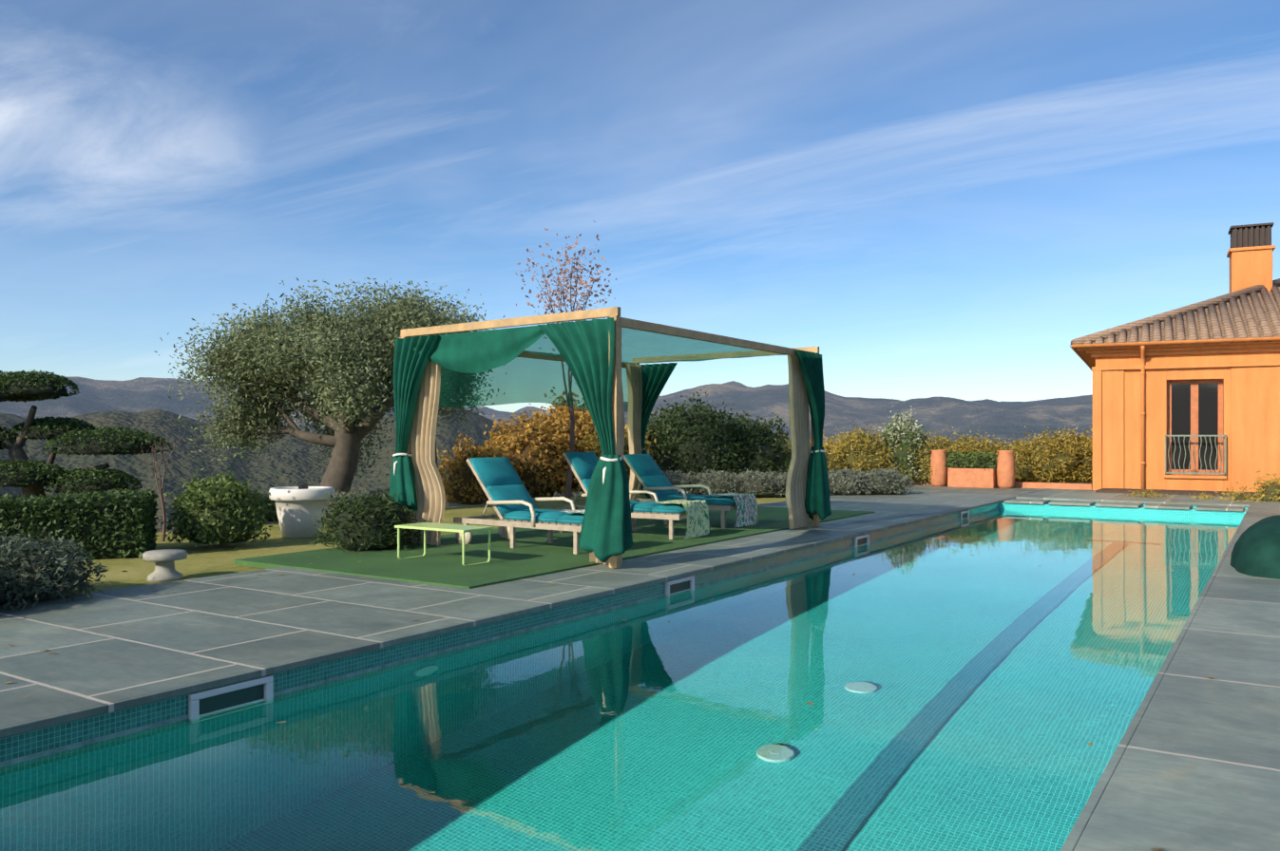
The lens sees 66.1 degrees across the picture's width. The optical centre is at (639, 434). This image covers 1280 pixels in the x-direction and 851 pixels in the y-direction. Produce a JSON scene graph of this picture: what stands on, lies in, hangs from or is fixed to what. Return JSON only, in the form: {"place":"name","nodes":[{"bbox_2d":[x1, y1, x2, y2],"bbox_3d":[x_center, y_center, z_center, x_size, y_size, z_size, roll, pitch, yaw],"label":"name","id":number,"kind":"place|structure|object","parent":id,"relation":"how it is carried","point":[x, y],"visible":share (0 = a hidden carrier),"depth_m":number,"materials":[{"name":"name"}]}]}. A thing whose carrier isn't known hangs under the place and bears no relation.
{"place":"outdoors","nodes":[
{"label":"outdoors","id":0,"kind":"place"},
{"bbox_2d":[297,483,308,489],"bbox_3d":[-4.255,0.680,12.423,0.140,0.105,0.140,0,0,33],"label":"small pot","id":1,"kind":"object","parent":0,"point":[304,487],"visible":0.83,"depth_m":12.37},
{"bbox_2d":[0,502,999,762],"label":"pool tile band","id":2,"kind":"object","parent":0,"point":[25,744],"depth_m":6.06,"materials":[{"name":"teal tile"}]},
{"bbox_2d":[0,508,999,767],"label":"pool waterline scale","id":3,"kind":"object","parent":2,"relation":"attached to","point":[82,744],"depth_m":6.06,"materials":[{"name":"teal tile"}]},
{"bbox_2d":[188,510,969,720],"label":"skimmer frames","id":4,"kind":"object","parent":2,"relation":"in","point":[194,698],"visible":0.42,"depth_m":5.21,"materials":[{"name":"grey plastic"}]},
{"bbox_2d":[199,513,967,715],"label":"pool skimmers","id":5,"kind":"object","parent":4,"relation":"in","point":[215,703],"visible":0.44,"depth_m":5.19,"materials":[{"name":"plastic"}]},
{"bbox_2d":[0,484,1051,739],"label":"paving","id":6,"kind":"structure","parent":0,"point":[112,650],"depth_m":6.84,"materials":[{"name":"stone"}]},
{"bbox_2d":[233,506,874,589],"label":"lawn","id":7,"kind":"structure","parent":6,"relation":"on","point":[526,557],"depth_m":10.17,"materials":[{"name":"green plant"}]},
{"bbox_2d":[394,522,493,566],"bbox_3d":[-1.938,1.083,9.700,0.940,0.360,0.420,0,0,33],"label":"side table","id":8,"kind":"object","parent":7,"relation":"on","point":[446,527],"visible":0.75,"depth_m":9.63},
{"bbox_2d":[453,458,581,554],"bbox_3d":[-1.172,0.768,10.999,1.981,0.990,0.761,0,0,33],"label":"lounger frame","id":9,"kind":"object","parent":7,"relation":"on","point":[512,525],"visible":0.46,"depth_m":10.89,"materials":[{"name":"beige wood"}]},
{"bbox_2d":[456,496,575,544],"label":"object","id":10,"kind":"object","parent":9,"relation":"attached to","point":[468,537],"visible":0.56,"depth_m":11.13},
{"bbox_2d":[469,457,584,524],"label":"lounger cushions","id":11,"kind":"object","parent":9,"relation":"on","point":[500,478],"visible":0.79,"depth_m":11.12,"materials":[{"name":"teal fabric"}]},
{"bbox_2d":[560,509,584,514],"bbox_3d":[-0.511,1.023,10.557,0.511,0.420,0.668,0,0,33],"label":"lounger towel","id":12,"kind":"object","parent":11,"relation":"on","point":[577,511],"visible":0.08,"depth_m":10.47,"materials":[{"name":"fabric"}]},
{"bbox_2d":[502,515,582,526],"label":"lounger slats","id":13,"kind":"object","parent":9,"relation":"attached to","point":[543,523],"visible":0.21,"depth_m":10.54,"materials":[{"name":"beige wood"}]},
{"bbox_2d":[399,306,819,568],"bbox_3d":[-0.149,0.028,12.413,3.357,2.470,5.331,0,0,33],"label":"gazebo frame","id":14,"kind":"object","parent":7,"relation":"on","point":[620,323],"visible":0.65,"depth_m":10.12,"materials":[{"name":"beige wood"}]},
{"bbox_2d":[413,325,544,373],"bbox_3d":[-1.783,-0.882,10.536,2.093,0.440,0.093,0,0,39],"label":"canopy drape","id":15,"kind":"object","parent":14,"relation":"hanging from","point":[476,352],"visible":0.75,"depth_m":10.44,"materials":[{"name":"green fabric"}]},
{"bbox_2d":[389,317,831,562],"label":"curtains","id":16,"kind":"object","parent":14,"relation":"attached to","point":[585,349],"visible":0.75,"depth_m":9.68,"materials":[{"name":"fabric"}]},
{"bbox_2d":[392,448,825,483],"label":"curtain tiebacks","id":17,"kind":"object","parent":16,"relation":"attached to","point":[601,458],"visible":0.6,"depth_m":11.17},
{"bbox_2d":[410,355,810,565],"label":"beige gazebo curtains","id":18,"kind":"object","parent":14,"relation":"hanging from","point":[430,498],"visible":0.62,"depth_m":13.01,"materials":[{"name":"fabric"}]},
{"bbox_2d":[438,327,784,412],"bbox_3d":[-0.207,-0.735,12.453,3.328,0.796,5.138,0,0,33],"label":"canopy fabric","id":19,"kind":"object","parent":14,"relation":"attached to","point":[516,380],"visible":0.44,"depth_m":12.78,"materials":[{"name":"green fabric"}]},
{"bbox_2d":[552,452,687,539],"bbox_3d":[-0.199,0.746,12.382,1.972,1.034,0.727,0,0,33],"label":"lounger frame","id":20,"kind":"object","parent":7,"relation":"on","point":[670,518],"visible":0.27,"depth_m":11.88,"materials":[{"name":"beige wood"}]},
{"bbox_2d":[553,490,658,533],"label":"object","id":21,"kind":"object","parent":20,"relation":"attached to","point":[634,492],"visible":0.15,"depth_m":12.56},
{"bbox_2d":[566,451,686,514],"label":"lounger cushions","id":22,"kind":"object","parent":20,"relation":"on","point":[583,464],"visible":0.4,"depth_m":12.38,"materials":[{"name":"blue fabric"}]},
{"bbox_2d":[657,499,709,538],"bbox_3d":[0.501,1.023,12.003,0.501,0.420,0.664,0,0,33],"label":"lounger towel","id":23,"kind":"object","parent":22,"relation":"on","point":[697,519],"visible":1,"depth_m":11.92,"materials":[{"name":"green fabric"}]},
{"bbox_2d":[630,511,686,515],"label":"lounger slats","id":24,"kind":"object","parent":20,"relation":"attached to","point":[659,513],"visible":0.04,"depth_m":11.78,"materials":[{"name":"beige wood"}]},
{"bbox_2d":[623,455,736,528],"bbox_3d":[0.579,0.777,13.831,1.966,0.971,0.711,0,0,33],"label":"lounger frame","id":25,"kind":"object","parent":7,"relation":"on","point":[722,509],"visible":0.15,"depth_m":13.59,"materials":[{"name":"beige wood"}]},
{"bbox_2d":[643,484,711,500],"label":"lounge chair armrests","id":26,"kind":"object","parent":25,"relation":"attached to","point":[678,487],"visible":0.31,"depth_m":13.70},
{"bbox_2d":[625,454,736,505],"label":"lounger cushions","id":27,"kind":"object","parent":25,"relation":"on","point":[648,470],"visible":0.77,"depth_m":13.91,"materials":[{"name":"blue fabric"}]},
{"bbox_2d":[710,493,757,527],"bbox_3d":[1.252,1.023,13.407,0.496,0.420,0.662,0,0,33],"label":"lounger towel","id":28,"kind":"object","parent":27,"relation":"on","point":[746,510],"visible":1,"depth_m":13.31,"materials":[{"name":"multicoloured fabric"}]},
{"bbox_2d":[706,504,736,506],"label":"lounger slats","id":29,"kind":"object","parent":25,"relation":"attached to","point":[723,505],"visible":0.06,"depth_m":13.13,"materials":[{"name":"beige wood"}]},
{"bbox_2d":[878,402,932,485],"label":"white shrub leaves","id":30,"kind":"object","parent":6,"relation":"on","point":[909,428],"visible":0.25,"depth_m":24.60,"materials":[{"name":"white plant"}]},
{"bbox_2d":[947,468,997,488],"bbox_3d":[7.969,1.033,23.555,1.070,0.460,0.420,0,0,33],"label":"planter box","id":31,"kind":"object","parent":6,"relation":"on","point":[979,478],"visible":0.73,"depth_m":23.35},
{"bbox_2d":[944,449,997,471],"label":"planter plants","id":32,"kind":"object","parent":31,"relation":"on","point":[961,457],"visible":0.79,"depth_m":23.44,"materials":[{"name":"green plant"}]},
{"bbox_2d":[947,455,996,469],"bbox_3d":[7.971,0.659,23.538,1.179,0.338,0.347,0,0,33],"label":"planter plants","id":33,"kind":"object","parent":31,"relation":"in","point":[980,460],"visible":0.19,"depth_m":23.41,"materials":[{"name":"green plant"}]},
{"bbox_2d":[930,449,1015,488],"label":"terracotta pots","id":34,"kind":"object","parent":6,"relation":"on","point":[1005,469],"visible":0.94,"depth_m":23.10,"materials":[{"name":"orange ceramic"}]},
{"bbox_2d":[0,376,1092,595],"bbox_3d":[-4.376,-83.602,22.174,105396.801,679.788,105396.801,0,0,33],"label":"hills","id":35,"kind":"structure","parent":0,"point":[148,405],"depth_m":1092.64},
{"bbox_2d":[0,547,82,604],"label":"bush","id":36,"kind":"object","parent":35,"relation":"on","point":[31,596],"visible":0.33,"depth_m":7.33,"materials":[{"name":"green plant"}]},
{"bbox_2d":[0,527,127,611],"bbox_3d":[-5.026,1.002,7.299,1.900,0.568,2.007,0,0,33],"label":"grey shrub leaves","id":37,"kind":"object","parent":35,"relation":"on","point":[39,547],"visible":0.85,"depth_m":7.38,"materials":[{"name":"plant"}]},
{"bbox_2d":[0,488,158,560],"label":"hedge","id":38,"kind":"object","parent":35,"relation":"on","point":[144,512],"depth_m":10.17,"materials":[{"name":"green plant"}]},
{"bbox_2d":[0,369,172,496],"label":"cloud tree","id":39,"kind":"object","parent":35,"relation":"on","point":[61,474],"depth_m":12.90,"materials":[{"name":"green plant"}]},
{"bbox_2d":[0,376,154,493],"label":"cloud tree pads","id":40,"kind":"object","parent":39,"relation":"attached to","point":[93,448],"visible":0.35,"depth_m":12.66,"materials":[{"name":"green plant"}]},
{"bbox_2d":[138,432,185,541],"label":"bare sapling twigs","id":41,"kind":"object","parent":35,"relation":"on","point":[163,508],"visible":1,"depth_m":11.85,"materials":[{"name":"brown plant"}]},
{"bbox_2d":[142,549,187,582],"bbox_3d":[-4.235,1.165,8.765,0.360,0.255,0.360,0,0,33],"label":"stone pedestal","id":42,"kind":"object","parent":35,"relation":"on","point":[164,565],"visible":1,"depth_m":8.68,"materials":[{"name":"stone"}]},
{"bbox_2d":[156,462,277,550],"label":"light shrub leaves","id":43,"kind":"object","parent":35,"relation":"on","point":[189,495],"visible":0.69,"depth_m":11.06,"materials":[{"name":"green plant"}]},
{"bbox_2d":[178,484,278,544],"bbox_3d":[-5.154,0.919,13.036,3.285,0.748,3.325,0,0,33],"label":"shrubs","id":44,"kind":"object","parent":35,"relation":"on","point":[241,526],"visible":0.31,"depth_m":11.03,"materials":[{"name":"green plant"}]},
{"bbox_2d":[268,486,334,538],"bbox_3d":[-4.272,0.983,12.434,0.780,0.620,0.780,0,0,33],"label":"white planter","id":45,"kind":"object","parent":35,"relation":"on","point":[297,510],"visible":0.9,"depth_m":12.18,"materials":[{"name":"white ceramic"}]},
{"bbox_2d":[154,277,493,496],"bbox_3d":[-5.168,-0.588,16.180,4.970,4.114,4.256,0,0,33],"label":"olive tree","id":46,"kind":"object","parent":35,"relation":"on","point":[312,348],"depth_m":15.42,"materials":[{"name":"green plant"}]},
{"bbox_2d":[350,281,505,468],"bbox_3d":[-3.727,-0.625,17.568,2.635,4.052,2.436,0,0,33],"label":"olive tree","id":47,"kind":"object","parent":35,"relation":"on","point":[472,318],"depth_m":17.23,"materials":[{"name":"green plant"}]},
{"bbox_2d":[436,403,597,505],"bbox_3d":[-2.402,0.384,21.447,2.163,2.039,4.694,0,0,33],"label":"autumn shrubs","id":48,"kind":"object","parent":35,"relation":"on","point":[468,475],"visible":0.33,"depth_m":21.05,"materials":[{"name":"orange plant"}]},
{"bbox_2d":[153,388,920,553],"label":"shrubs","id":49,"kind":"object","parent":35,"relation":"on","point":[730,425],"depth_m":20.98,"materials":[{"name":"green plant"}]},
{"bbox_2d":[515,220,616,503],"bbox_3d":[-1.345,-1.217,18.361,2.150,5.095,2.148,0,0,33],"label":"russet sapling","id":50,"kind":"object","parent":35,"relation":"on","point":[582,282],"depth_m":18.44,"materials":[{"name":"brown plant"}]},
{"bbox_2d":[326,414,907,551],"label":"shrubs","id":51,"kind":"object","parent":35,"relation":"on","point":[766,447],"depth_m":20.49,"materials":[{"name":"green plant"}]},
{"bbox_2d":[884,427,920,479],"bbox_3d":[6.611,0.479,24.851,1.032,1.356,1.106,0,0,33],"label":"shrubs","id":52,"kind":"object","parent":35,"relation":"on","point":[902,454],"visible":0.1,"depth_m":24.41,"materials":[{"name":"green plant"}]},
{"bbox_2d":[573,419,1279,502],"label":"yellow shrubs","id":53,"kind":"object","parent":35,"relation":"on","point":[1269,489],"visible":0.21,"depth_m":24.31,"materials":[{"name":"yellow plant"}]},
{"bbox_2d":[906,480,1092,490],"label":"low wall","id":54,"kind":"structure","parent":35,"relation":"on","point":[1052,486],"depth_m":22.98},
{"bbox_2d":[999,500,1248,518],"bbox_3d":[2.197,2.542,8.031,4.080,2.479,25.750,0,0,33],"label":"pool shell","id":55,"kind":"object","parent":35,"relation":"in","point":[1142,510],"depth_m":17.66},
{"bbox_2d":[0,509,1242,850],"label":"pool water","id":56,"kind":"structure","parent":55,"relation":"in","point":[965,684],"depth_m":4.81,"materials":[{"name":"teal liquid"}]},
{"bbox_2d":[4,492,1213,850],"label":"fallen leaves","id":57,"kind":"object","parent":56,"relation":"on","point":[624,620],"visible":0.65,"depth_m":7.80,"materials":[{"name":"brown plant"}]},
{"bbox_2d":[1004,498,1244,512],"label":"pool stepping slabs","id":58,"kind":"structure","parent":55,"relation":"on","point":[1137,506],"depth_m":17.74,"materials":[{"name":"beige stone"}]},
{"bbox_2d":[1095,488,1260,496],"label":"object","id":59,"kind":"object","parent":35,"relation":"on","point":[1161,491],"visible":0.56,"depth_m":20.91,"materials":[{"name":"orange"}]},
{"bbox_2d":[1076,341,1279,492],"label":"house walls","id":60,"kind":"structure","parent":35,"relation":"on","point":[1248,373],"depth_m":21.64,"materials":[{"name":"orange paint"}]},
{"bbox_2d":[1069,336,1279,489],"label":"gutter and downspout","id":61,"kind":"object","parent":60,"relation":"attached to","point":[1142,345],"visible":0.85,"depth_m":21.80,"materials":[{"name":"orange metal"}]},
{"bbox_2d":[1070,278,1279,368],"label":"house roof","id":62,"kind":"structure","parent":60,"relation":"on","point":[1251,312],"depth_m":22.24,"materials":[{"name":"brown tile"}]},
{"bbox_2d":[1226,245,1275,292],"bbox_3d":[15.085,-3.302,24.293,1.042,2.530,1.042,0,0,33],"label":"house chimney","id":63,"kind":"object","parent":62,"relation":"on","point":[1251,266],"visible":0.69,"depth_m":23.93,"materials":[{"name":"orange paint"}]},
{"bbox_2d":[1228,222,1273,248],"bbox_3d":[15.085,-4.842,24.293,0.978,0.550,0.978,0,0,33],"label":"chimney cap","id":64,"kind":"object","parent":63,"relation":"on","point":[1251,235],"visible":0.67,"depth_m":23.96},
{"bbox_2d":[1166,379,1222,476],"bbox_3d":[12.258,-0.157,21.732,1.090,2.100,0.060,0,0,27],"label":"window frame","id":65,"kind":"object","parent":60,"relation":"in","point":[1194,407],"visible":0.9,"depth_m":21.71,"materials":[{"name":"orange wood"}]},
{"bbox_2d":[1171,382,1218,470],"bbox_3d":[12.255,-0.177,21.728,0.950,1.900,0.010,0,0,27],"label":"window glass","id":66,"kind":"object","parent":65,"relation":"in","point":[1208,409],"depth_m":21.69,"materials":[{"name":"black glass"}]},
{"bbox_2d":[1165,435,1226,475],"bbox_3d":[12.116,0.435,21.459,1.170,0.855,0.115,0,0,27],"label":"balcony railing","id":67,"kind":"object","parent":60,"relation":"attached to","point":[1225,453],"visible":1,"depth_m":21.38,"materials":[{"name":"grey metal"}]},
{"bbox_2d":[0,0,1279,412],"label":"sky","id":68,"kind":"structure","parent":0,"point":[932,198],"materials":[{"name":"blue"}]},
{"bbox_2d":[1015,489,1279,850],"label":"paving","id":69,"kind":"structure","parent":0,"point":[1194,764],"depth_m":4.09,"materials":[{"name":"stone"}]},
{"bbox_2d":[1230,515,1279,579],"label":"rolled pool cover","id":70,"kind":"object","parent":69,"relation":"on","point":[1255,552],"visible":1,"depth_m":8.85,"materials":[{"name":"teal plastic"}]}
]}

